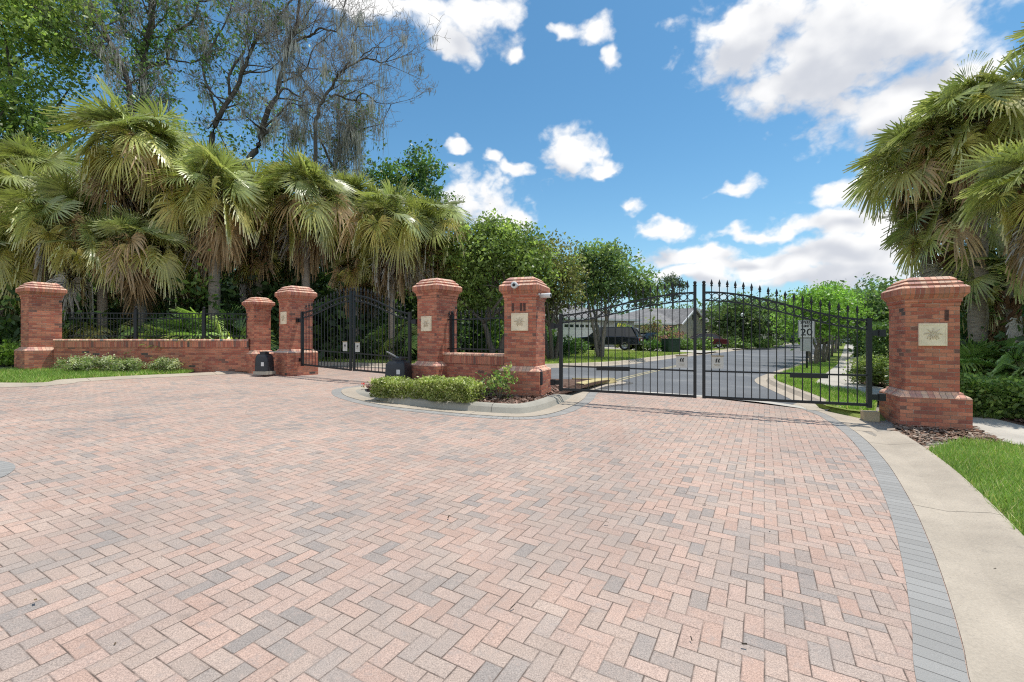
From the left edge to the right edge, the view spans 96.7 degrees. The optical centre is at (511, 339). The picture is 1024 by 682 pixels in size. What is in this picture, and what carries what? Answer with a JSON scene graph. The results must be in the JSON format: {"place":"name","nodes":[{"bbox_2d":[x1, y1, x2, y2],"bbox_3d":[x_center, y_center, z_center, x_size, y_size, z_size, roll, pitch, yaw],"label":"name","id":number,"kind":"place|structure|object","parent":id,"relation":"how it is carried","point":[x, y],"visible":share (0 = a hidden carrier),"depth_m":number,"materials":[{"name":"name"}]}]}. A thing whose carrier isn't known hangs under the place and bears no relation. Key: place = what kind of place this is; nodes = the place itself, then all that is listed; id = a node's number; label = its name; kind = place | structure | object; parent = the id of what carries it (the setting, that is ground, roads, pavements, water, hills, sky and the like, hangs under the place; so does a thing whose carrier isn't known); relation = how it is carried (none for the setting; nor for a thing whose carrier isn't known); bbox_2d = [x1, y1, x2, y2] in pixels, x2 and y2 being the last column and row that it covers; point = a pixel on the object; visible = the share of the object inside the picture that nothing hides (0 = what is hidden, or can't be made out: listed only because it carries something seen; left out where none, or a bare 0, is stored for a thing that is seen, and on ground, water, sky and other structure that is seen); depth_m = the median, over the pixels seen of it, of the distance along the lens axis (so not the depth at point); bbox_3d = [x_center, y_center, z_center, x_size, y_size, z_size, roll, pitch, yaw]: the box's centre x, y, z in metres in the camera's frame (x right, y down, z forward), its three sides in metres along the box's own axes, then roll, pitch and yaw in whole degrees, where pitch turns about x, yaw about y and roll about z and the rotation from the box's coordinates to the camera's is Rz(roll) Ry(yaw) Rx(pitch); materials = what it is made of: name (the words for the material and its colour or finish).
{"place":"outdoors","nodes":[
{"label":"outdoors","id":0,"kind":"place"},
{"bbox_2d":[0,366,193,382],"bbox_3d":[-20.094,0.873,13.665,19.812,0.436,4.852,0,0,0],"label":"lawn","id":1,"kind":"structure","parent":0,"point":[88,377],"depth_m":12.65,"materials":[{"name":"green plant"}]},
{"bbox_2d":[14,282,66,368],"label":"brick pillar","id":2,"kind":"structure","parent":1,"relation":"on","point":[41,316],"depth_m":14.31,"materials":[{"name":"red brick"}]},
{"bbox_2d":[70,352,125,370],"bbox_3d":[-12.555,0.710,14.000,1.568,0.638,1.196,0,0,-30],"label":"shrub","id":3,"kind":"object","parent":1,"relation":"on","point":[104,362],"visible":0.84,"depth_m":13.84,"materials":[{"name":"green plant"}]},
{"bbox_2d":[0,367,970,681],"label":"brick driveway","id":4,"kind":"structure","parent":0,"point":[244,527],"depth_m":3.42,"materials":[{"name":"brick"}]},
{"bbox_2d":[0,371,246,386],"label":"kerb","id":5,"kind":"structure","parent":4,"relation":"on","point":[61,381],"depth_m":12.58,"materials":[{"name":"concrete"}]},
{"bbox_2d":[253,351,300,374],"bbox_3d":[-7.277,0.742,14.150,1.436,0.717,0.403,0,0,12],"label":"gate operator","id":6,"kind":"object","parent":4,"relation":"on","point":[264,362],"visible":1,"depth_m":14.10,"materials":[{"name":"black plastic"}]},
{"bbox_2d":[332,381,629,418],"bbox_3d":[-0.577,1.354,12.550,6.339,0.176,8.112,0,0,27],"label":"paver border","id":7,"kind":"object","parent":4,"relation":"on","point":[588,398],"visible":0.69,"depth_m":9.15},
{"bbox_2d":[356,383,606,413],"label":"kerb","id":8,"kind":"structure","parent":4,"relation":"on","point":[552,400],"depth_m":9.14,"materials":[{"name":"grey concrete"}]},
{"bbox_2d":[341,381,625,416],"bbox_3d":[-0.576,1.348,12.551,5.889,0.164,7.666,0,0,27],"label":"gutter","id":9,"kind":"object","parent":4,"relation":"on","point":[576,397],"visible":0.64,"depth_m":9.50,"materials":[{"name":"concrete"}]},
{"bbox_2d":[550,280,696,397],"bbox_3d":[2.354,-0.006,9.915,3.112,2.442,0.108,0,0,20],"label":"gate leaf","id":10,"kind":"object","parent":4,"relation":"on","point":[608,368],"visible":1,"depth_m":9.79,"materials":[{"name":"black paint"}]},
{"bbox_2d":[793,403,877,431],"bbox_3d":[6.600,1.542,9.453,0.706,0.059,3.862,0,0,14],"label":"kerb apron","id":11,"kind":"object","parent":4,"relation":"on","point":[855,423],"visible":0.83,"depth_m":8.55,"materials":[{"name":"concrete"}]},
{"bbox_2d":[801,408,968,681],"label":"paver border","id":12,"kind":"object","parent":4,"relation":"on","point":[938,654],"visible":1,"depth_m":2.88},
{"bbox_2d":[854,430,1023,681],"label":"kerb","id":13,"kind":"structure","parent":4,"relation":"on","point":[975,538],"depth_m":3.36,"materials":[{"name":"concrete"}]},
{"bbox_2d":[366,379,607,402],"bbox_3d":[-0.457,1.248,12.600,4.734,0.131,6.718,0,0,29],"label":"mulch bed","id":14,"kind":"object","parent":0,"point":[571,383],"visible":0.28,"depth_m":12.27,"materials":[{"name":"brown wood"}]},
{"bbox_2d":[368,374,484,402],"bbox_3d":[-1.828,1.011,9.663,2.596,0.554,0.874,0,0,24],"label":"hedge","id":15,"kind":"object","parent":14,"relation":"on","point":[433,388],"visible":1,"depth_m":9.39,"materials":[{"name":"green plant"}]},
{"bbox_2d":[411,278,461,379],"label":"brick pillar","id":16,"kind":"structure","parent":14,"relation":"on","point":[437,298],"depth_m":12.16,"materials":[{"name":"brick"}]},
{"bbox_2d":[353,286,416,373],"bbox_3d":[-3.689,-0.256,13.075,2.351,2.612,0.100,0,0,26],"label":"gate leaf","id":17,"kind":"object","parent":16,"relation":"attached to","point":[410,323],"visible":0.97,"depth_m":13.14,"materials":[{"name":"black paint"}]},
{"bbox_2d":[368,383,565,403],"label":"mulch","id":18,"kind":"object","parent":14,"relation":"on","point":[553,388],"visible":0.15,"depth_m":9.89,"materials":[{"name":"brown wood"}]},
{"bbox_2d":[385,351,413,380],"bbox_3d":[-3.127,0.751,12.231,0.886,0.838,0.623,0,0,14],"label":"gate operator","id":19,"kind":"object","parent":18,"relation":"on","point":[398,366],"visible":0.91,"depth_m":11.97,"materials":[{"name":"black plastic"}]},
{"bbox_2d":[443,352,503,388],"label":"brick wall","id":20,"kind":"structure","parent":14,"relation":"on","point":[463,364],"depth_m":11.54,"materials":[{"name":"red brick"}]},
{"bbox_2d":[447,308,503,351],"bbox_3d":[-0.825,-0.206,11.625,2.290,1.128,0.106,0,0,36],"label":"iron fence","id":21,"kind":"object","parent":20,"relation":"on","point":[451,319],"visible":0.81,"depth_m":11.74,"materials":[{"name":"black metal"}]},
{"bbox_2d":[475,361,519,398],"bbox_3d":[-0.338,0.906,9.763,1.013,0.877,0.944,0,0,0],"label":"rose bush","id":22,"kind":"object","parent":14,"relation":"on","point":[495,379],"visible":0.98,"depth_m":9.72,"materials":[{"name":"green plant"}]},
{"bbox_2d":[498,277,550,396],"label":"brick pillar","id":23,"kind":"structure","parent":14,"relation":"on","point":[524,328],"depth_m":10.37,"materials":[{"name":"brick"}]},
{"bbox_2d":[0,0,1023,314],"label":"sky","id":24,"kind":"structure","parent":0,"point":[715,140],"materials":[{"name":"blue"}]},
{"bbox_2d":[319,343,786,363],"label":"lawn","id":25,"kind":"structure","parent":0,"point":[606,349],"depth_m":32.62,"materials":[{"name":"green plant"}]},
{"bbox_2d":[164,76,312,169],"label":"hardwood tree","id":26,"kind":"object","parent":25,"relation":"on","point":[243,141],"visible":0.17,"depth_m":32.77,"materials":[{"name":"green plant"}]},
{"bbox_2d":[272,54,391,180],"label":"moss tree","id":27,"kind":"object","parent":25,"relation":"on","point":[356,137],"visible":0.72,"depth_m":28.58,"materials":[{"name":"grey plant"}]},
{"bbox_2d":[356,321,416,360],"bbox_3d":[-5.520,0.486,21.575,3.942,2.800,3.833,0,0,0],"label":"palmetto","id":28,"kind":"object","parent":25,"relation":"on","point":[401,333],"visible":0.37,"depth_m":20.65,"materials":[{"name":"green plant"}]},
{"bbox_2d":[336,176,447,359],"bbox_3d":[-5.516,-2.984,20.682,4.883,8.326,4.594,0,0,33],"label":"sabal palm","id":29,"kind":"object","parent":25,"relation":"on","point":[394,258],"visible":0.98,"depth_m":19.93,"materials":[{"name":"green plant"}]},
{"bbox_2d":[352,134,463,211],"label":"hardwood tree","id":30,"kind":"object","parent":25,"relation":"on","point":[420,179],"visible":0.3,"depth_m":30.42,"materials":[{"name":"green plant"}]},
{"bbox_2d":[399,189,474,283],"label":"sabal palm","id":31,"kind":"object","parent":25,"relation":"on","point":[452,213],"visible":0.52,"depth_m":20.91,"materials":[{"name":"green plant"}]},
{"bbox_2d":[417,208,569,352],"bbox_3d":[-0.832,-2.495,21.755,7.294,7.556,5.024,0,0,0],"label":"round tree","id":32,"kind":"object","parent":25,"relation":"on","point":[489,257],"visible":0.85,"depth_m":21.35,"materials":[{"name":"green plant"}]},
{"bbox_2d":[503,231,595,359],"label":"round tree","id":33,"kind":"object","parent":25,"relation":"on","point":[569,282],"visible":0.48,"depth_m":23.04,"materials":[{"name":"green plant"}]},
{"bbox_2d":[545,302,641,346],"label":"house","id":34,"kind":"structure","parent":25,"relation":"on","point":[622,319],"depth_m":43.51,"materials":[{"name":"grey paint"}]},
{"bbox_2d":[563,322,599,341],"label":"garage door","id":35,"kind":"structure","parent":34,"relation":"in","point":[578,324],"depth_m":42.74,"materials":[{"name":"white metal"}]},
{"bbox_2d":[577,327,642,349],"bbox_3d":[7.826,-0.043,37.186,5.478,1.866,2.267,0,0,25],"label":"parked car","id":36,"kind":"object","parent":25,"relation":"on","point":[627,338],"visible":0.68,"depth_m":35.88,"materials":[{"name":"blue paint"}]},
{"bbox_2d":[564,236,670,357],"bbox_3d":[5.857,-2.296,25.928,6.407,7.050,4.294,0,0,0],"label":"crape myrtle","id":37,"kind":"object","parent":25,"relation":"on","point":[608,278],"visible":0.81,"depth_m":25.39,"materials":[{"name":"green plant"}]},
{"bbox_2d":[622,308,732,338],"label":"house","id":38,"kind":"structure","parent":25,"relation":"on","point":[668,318],"depth_m":55.37,"materials":[{"name":"beige paint"}]},
{"bbox_2d":[699,291,782,344],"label":"street oak","id":39,"kind":"object","parent":25,"relation":"on","point":[739,318],"visible":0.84,"depth_m":51.20,"materials":[{"name":"green plant"}]},
{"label":"mulch bed","id":40,"kind":"structure","parent":25,"relation":"on","visible":0},
{"bbox_2d":[247,145,361,287],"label":"sabal palm","id":41,"kind":"object","parent":40,"relation":"on","point":[306,245],"visible":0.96,"depth_m":19.10,"materials":[{"name":"green plant"}]},
{"bbox_2d":[277,340,416,359],"bbox_3d":[-6.815,0.486,20.918,7.750,1.035,1.489,0,0,0],"label":"hedge","id":42,"kind":"object","parent":40,"relation":"on","point":[375,346],"visible":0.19,"depth_m":20.45,"materials":[{"name":"green plant"}]},
{"bbox_2d":[311,170,386,273],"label":"sabal palm","id":43,"kind":"object","parent":40,"relation":"on","point":[356,181],"visible":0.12,"depth_m":21.70,"materials":[{"name":"green plant"}]},
{"bbox_2d":[326,240,386,340],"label":"sabal palm","id":44,"kind":"object","parent":40,"relation":"on","point":[348,277],"visible":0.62,"depth_m":20.83,"materials":[{"name":"green plant"}]},
{"bbox_2d":[407,238,474,310],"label":"sabal palm","id":45,"kind":"object","parent":40,"relation":"on","point":[426,274],"visible":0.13,"depth_m":21.69,"materials":[{"name":"green plant"}]},
{"bbox_2d":[332,343,830,408],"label":"road","id":46,"kind":"structure","parent":0,"point":[636,383],"depth_m":17.56,"materials":[{"name":"grey asphalt"}]},
{"bbox_2d":[319,343,797,367],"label":"kerb","id":47,"kind":"structure","parent":46,"relation":"on","point":[631,361],"depth_m":22.30,"materials":[{"name":"concrete"}]},
{"bbox_2d":[755,346,840,410],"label":"kerb","id":48,"kind":"structure","parent":46,"relation":"on","point":[781,388],"depth_m":12.76,"materials":[{"name":"concrete"}]},
{"bbox_2d":[329,366,1022,444],"bbox_3d":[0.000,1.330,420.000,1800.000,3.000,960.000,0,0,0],"label":"ground","id":49,"kind":"structure","parent":0,"point":[759,402],"depth_m":10.97,"materials":[{"name":"soil"}]},
{"bbox_2d":[0,213,73,341],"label":"sabal palm","id":50,"kind":"object","parent":49,"relation":"on","point":[7,276],"visible":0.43,"depth_m":16.07,"materials":[{"name":"green plant"}]},
{"bbox_2d":[0,154,85,274],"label":"sabal palm","id":51,"kind":"object","parent":49,"relation":"on","point":[10,178],"visible":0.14,"depth_m":17.45,"materials":[{"name":"green plant"}]},
{"bbox_2d":[0,129,92,219],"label":"sabal palm","id":52,"kind":"object","parent":49,"relation":"on","point":[30,150],"visible":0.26,"depth_m":18.84,"materials":[{"name":"green plant"}]},
{"bbox_2d":[0,165,117,329],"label":"sabal palm","id":53,"kind":"object","parent":49,"relation":"on","point":[54,195],"visible":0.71,"depth_m":16.03,"materials":[{"name":"green plant"}]},
{"bbox_2d":[0,0,129,179],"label":"live oak","id":54,"kind":"object","parent":49,"relation":"on","point":[33,121],"visible":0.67,"depth_m":23.29,"materials":[{"name":"green plant"}]},
{"bbox_2d":[37,212,157,337],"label":"sabal palm","id":55,"kind":"object","parent":49,"relation":"on","point":[102,294],"visible":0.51,"depth_m":16.10,"materials":[{"name":"green plant"}]},
{"bbox_2d":[11,0,196,231],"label":"moss tree","id":56,"kind":"object","parent":49,"relation":"on","point":[115,59],"visible":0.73,"depth_m":24.68,"materials":[{"name":"grey plant"}]},
{"bbox_2d":[66,319,148,338],"bbox_3d":[-14.343,0.694,16.236,3.804,2.866,3.480,0,0,-21],"label":"palmetto","id":57,"kind":"object","parent":49,"relation":"on","point":[113,332],"visible":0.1,"depth_m":15.95,"materials":[{"name":"green plant"}]},
{"bbox_2d":[38,74,198,245],"bbox_3d":[-14.187,-4.158,17.611,5.228,10.433,5.067,0,0,0],"label":"sabal palm","id":58,"kind":"object","parent":49,"relation":"on","point":[118,173],"visible":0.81,"depth_m":16.59,"materials":[{"name":"green plant"}]},
{"bbox_2d":[70,203,201,337],"bbox_3d":[-13.971,-1.928,17.153,4.118,6.020,3.651,0,0,25],"label":"sabal palm","id":59,"kind":"object","parent":49,"relation":"on","point":[139,290],"visible":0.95,"depth_m":16.46,"materials":[{"name":"green plant"}]},
{"bbox_2d":[53,339,249,372],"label":"brick wall","id":60,"kind":"structure","parent":49,"relation":"on","point":[204,355],"depth_m":14.81,"materials":[{"name":"red brick"}]},
{"bbox_2d":[68,306,247,338],"bbox_3d":[-11.486,-0.538,14.920,5.509,1.073,0.105,0,0,-7],"label":"iron fence","id":61,"kind":"object","parent":60,"relation":"on","point":[135,318],"visible":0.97,"depth_m":14.87,"materials":[{"name":"black metal"}]},
{"bbox_2d":[106,163,225,337],"bbox_3d":[-13.916,-3.039,18.771,4.252,8.178,4.216,0,0,-40],"label":"sabal palm","id":62,"kind":"object","parent":49,"relation":"on","point":[146,200],"visible":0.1,"depth_m":17.54,"materials":[{"name":"green plant"}]},
{"bbox_2d":[124,314,229,353],"bbox_3d":[-12.187,0.645,16.561,4.071,3.155,3.879,0,0,41],"label":"palmetto","id":63,"kind":"object","parent":49,"relation":"on","point":[160,330],"visible":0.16,"depth_m":16.03,"materials":[{"name":"green plant"}]},
{"bbox_2d":[150,239,208,338],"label":"sabal palm","id":64,"kind":"object","parent":49,"relation":"on","point":[193,272],"visible":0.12,"depth_m":18.46,"materials":[{"name":"green plant"}]},
{"bbox_2d":[88,0,271,143],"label":"moss tree","id":65,"kind":"object","parent":49,"relation":"on","point":[149,37],"visible":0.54,"depth_m":28.03,"materials":[{"name":"grey plant"}]},
{"bbox_2d":[138,305,278,350],"bbox_3d":[-11.075,0.556,16.979,4.700,3.866,4.495,0,0,-42],"label":"palmetto","id":66,"kind":"object","parent":49,"relation":"on","point":[218,324],"visible":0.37,"depth_m":16.25,"materials":[{"name":"green plant"}]},
{"bbox_2d":[137,135,282,338],"bbox_3d":[-11.828,-3.240,17.916,4.710,8.702,4.607,0,0,0],"label":"sabal palm","id":67,"kind":"object","parent":49,"relation":"on","point":[218,236],"visible":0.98,"depth_m":17.15,"materials":[{"name":"green plant"}]},
{"bbox_2d":[154,0,324,151],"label":"moss tree","id":68,"kind":"object","parent":49,"relation":"on","point":[248,36],"visible":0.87,"depth_m":27.74,"materials":[{"name":"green plant"}]},
{"bbox_2d":[222,234,294,311],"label":"sabal palm","id":69,"kind":"object","parent":49,"relation":"on","point":[245,290],"visible":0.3,"depth_m":20.30,"materials":[{"name":"green plant"}]},
{"bbox_2d":[210,155,312,296],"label":"sabal palm","id":70,"kind":"object","parent":49,"relation":"on","point":[264,248],"visible":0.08,"depth_m":20.08,"materials":[{"name":"green plant"}]},
{"bbox_2d":[0,239,569,365],"bbox_3d":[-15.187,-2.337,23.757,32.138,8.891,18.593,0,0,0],"label":"undergrowth","id":71,"kind":"object","parent":49,"relation":"on","point":[10,329],"visible":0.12,"depth_m":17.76,"materials":[{"name":"green plant"}]},
{"bbox_2d":[274,286,317,375],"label":"brick pillar","id":72,"kind":"structure","parent":49,"relation":"on","point":[293,301],"depth_m":14.66,"materials":[{"name":"brick"}]},
{"bbox_2d":[296,288,351,370],"bbox_3d":[-5.855,-0.307,14.125,2.351,2.514,0.100,0,0,26],"label":"gate leaf","id":73,"kind":"object","parent":72,"relation":"attached to","point":[301,321],"visible":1,"depth_m":14.04,"materials":[{"name":"black paint"}]},
{"bbox_2d":[223,0,373,168],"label":"moss tree","id":74,"kind":"object","parent":49,"relation":"on","point":[264,131],"visible":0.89,"depth_m":26.77,"materials":[{"name":"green plant"}]},
{"bbox_2d":[290,0,450,286],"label":"moss tree","id":75,"kind":"object","parent":49,"relation":"on","point":[353,53],"visible":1,"depth_m":25.80,"materials":[{"name":"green plant"}]},
{"bbox_2d":[871,420,1003,445],"bbox_3d":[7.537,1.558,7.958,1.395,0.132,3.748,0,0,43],"label":"mulch","id":76,"kind":"object","parent":49,"relation":"on","point":[928,433],"visible":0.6,"depth_m":7.49,"materials":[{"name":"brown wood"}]},
{"bbox_2d":[879,276,972,431],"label":"brick pillar","id":77,"kind":"structure","parent":76,"relation":"on","point":[922,389],"depth_m":8.10,"materials":[{"name":"brick"}]},
{"bbox_2d":[702,279,885,407],"bbox_3d":[5.340,0.018,8.809,3.083,2.485,0.108,0,0,20],"label":"gate leaf","id":78,"kind":"object","parent":77,"relation":"attached to","point":[870,333],"visible":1,"depth_m":8.77,"materials":[{"name":"black paint"}]},
{"bbox_2d":[877,401,1023,425],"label":"mulch bed","id":79,"kind":"object","parent":49,"relation":"on","point":[1014,422],"visible":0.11,"depth_m":8.89,"materials":[{"name":"brown wood"}]},
{"bbox_2d":[842,106,1013,276],"bbox_3d":[11.594,-2.427,12.814,3.265,8.208,3.757,0,0,-23],"label":"sabal palm","id":80,"kind":"object","parent":79,"relation":"on","point":[889,168],"visible":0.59,"depth_m":12.54,"materials":[{"name":"green plant"}]},
{"bbox_2d":[880,183,1020,317],"bbox_3d":[11.906,-1.418,12.357,3.071,6.215,3.365,0,0,37],"label":"sabal palm","id":81,"kind":"object","parent":79,"relation":"on","point":[952,239],"visible":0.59,"depth_m":11.98,"materials":[{"name":"green plant"}]},
{"bbox_2d":[934,237,1023,359],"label":"sabal palm","id":82,"kind":"object","parent":79,"relation":"on","point":[1010,316],"visible":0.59,"depth_m":11.33,"materials":[{"name":"green plant"}]},
{"bbox_2d":[945,138,1023,296],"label":"sabal palm","id":83,"kind":"object","parent":79,"relation":"on","point":[999,173],"visible":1,"depth_m":9.88,"materials":[{"name":"green plant"}]},
{"bbox_2d":[960,369,1023,419],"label":"hedge","id":84,"kind":"object","parent":79,"relation":"on","point":[969,379],"visible":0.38,"depth_m":9.18,"materials":[{"name":"green plant"}]},
{"bbox_2d":[960,341,1023,402],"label":"palmetto","id":85,"kind":"object","parent":79,"relation":"on","point":[1004,361],"visible":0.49,"depth_m":10.07,"materials":[{"name":"green plant"}]},
{"bbox_2d":[960,337,1023,405],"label":"palmetto","id":86,"kind":"object","parent":79,"relation":"on","point":[1020,362],"visible":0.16,"depth_m":10.87,"materials":[{"name":"green plant"}]},
{"bbox_2d":[880,45,1023,401],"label":"sabal palm","id":87,"kind":"object","parent":49,"relation":"on","point":[969,96],"visible":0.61,"depth_m":11.29,"materials":[{"name":"green plant"}]},
{"bbox_2d":[896,241,1023,406],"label":"undergrowth","id":88,"kind":"object","parent":49,"relation":"on","point":[1008,342],"visible":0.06,"depth_m":11.24,"materials":[{"name":"green plant"}]},
{"bbox_2d":[782,343,877,410],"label":"lawn","id":89,"kind":"structure","parent":0,"point":[834,358],"depth_m":29.21,"materials":[{"name":"green plant"}]},
{"bbox_2d":[798,320,814,367],"bbox_3d":[12.926,0.314,19.987,0.630,2.290,0.300,0,0,27],"label":"speed limit sign","id":90,"kind":"object","parent":89,"relation":"on","point":[806,335],"visible":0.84,"depth_m":19.94,"materials":[{"name":"white metal"}]},
{"bbox_2d":[763,281,865,363],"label":"verge tree","id":91,"kind":"object","parent":89,"relation":"on","point":[827,296],"visible":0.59,"depth_m":22.71,"materials":[{"name":"green plant"}]},
{"bbox_2d":[772,361,875,410],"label":"grass","id":92,"kind":"structure","parent":89,"relation":"on","point":[825,388],"depth_m":12.63,"materials":[{"name":"green plant"}]},
{"bbox_2d":[777,280,881,361],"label":"verge tree","id":93,"kind":"object","parent":89,"relation":"on","point":[824,355],"visible":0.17,"depth_m":25.73,"materials":[{"name":"green plant"}]},
{"bbox_2d":[816,344,882,393],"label":"footpath","id":94,"kind":"structure","parent":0,"point":[842,381],"depth_m":16.00,"materials":[{"name":"concrete"}]},
{"bbox_2d":[924,436,1023,535],"bbox_3d":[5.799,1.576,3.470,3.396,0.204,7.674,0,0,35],"label":"grass","id":95,"kind":"structure","parent":0,"point":[1009,475],"depth_m":5.49,"materials":[{"name":"green plant"}]},
{"bbox_2d":[973,416,1023,444],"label":"footpath","id":96,"kind":"structure","parent":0,"point":[1001,429],"depth_m":8.11,"materials":[{"name":"concrete"}]},
{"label":"mulch bed","id":97,"kind":"structure","parent":0,"visible":0},
{"bbox_2d":[842,353,888,385],"bbox_3d":[11.124,0.919,13.966,1.547,1.152,1.489,0,0,0],"label":"shrub","id":98,"kind":"object","parent":97,"relation":"on","point":[880,366],"visible":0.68,"depth_m":13.86,"materials":[{"name":"green plant"}]},
{"bbox_2d":[859,320,888,386],"bbox_3d":[13.639,0.439,16.528,1.711,2.314,4.847,0,0,37],"label":"hedge","id":99,"kind":"object","parent":97,"relation":"on","point":[875,340],"visible":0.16,"depth_m":15.25,"materials":[{"name":"green plant"}]},
{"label":"lawn","id":100,"kind":"structure","parent":0,"visible":0},
{"bbox_2d":[833,275,903,357],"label":"hardwood tree","id":101,"kind":"object","parent":100,"relation":"on","point":[878,315],"visible":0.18,"depth_m":29.68,"materials":[{"name":"green plant"}]},
{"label":"mulch bed","id":102,"kind":"structure","parent":0,"visible":0},
{"bbox_2d":[242,297,274,373],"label":"brick pillar","id":103,"kind":"structure","parent":102,"relation":"on","point":[258,310],"depth_m":15.12,"materials":[{"name":"red brick"}]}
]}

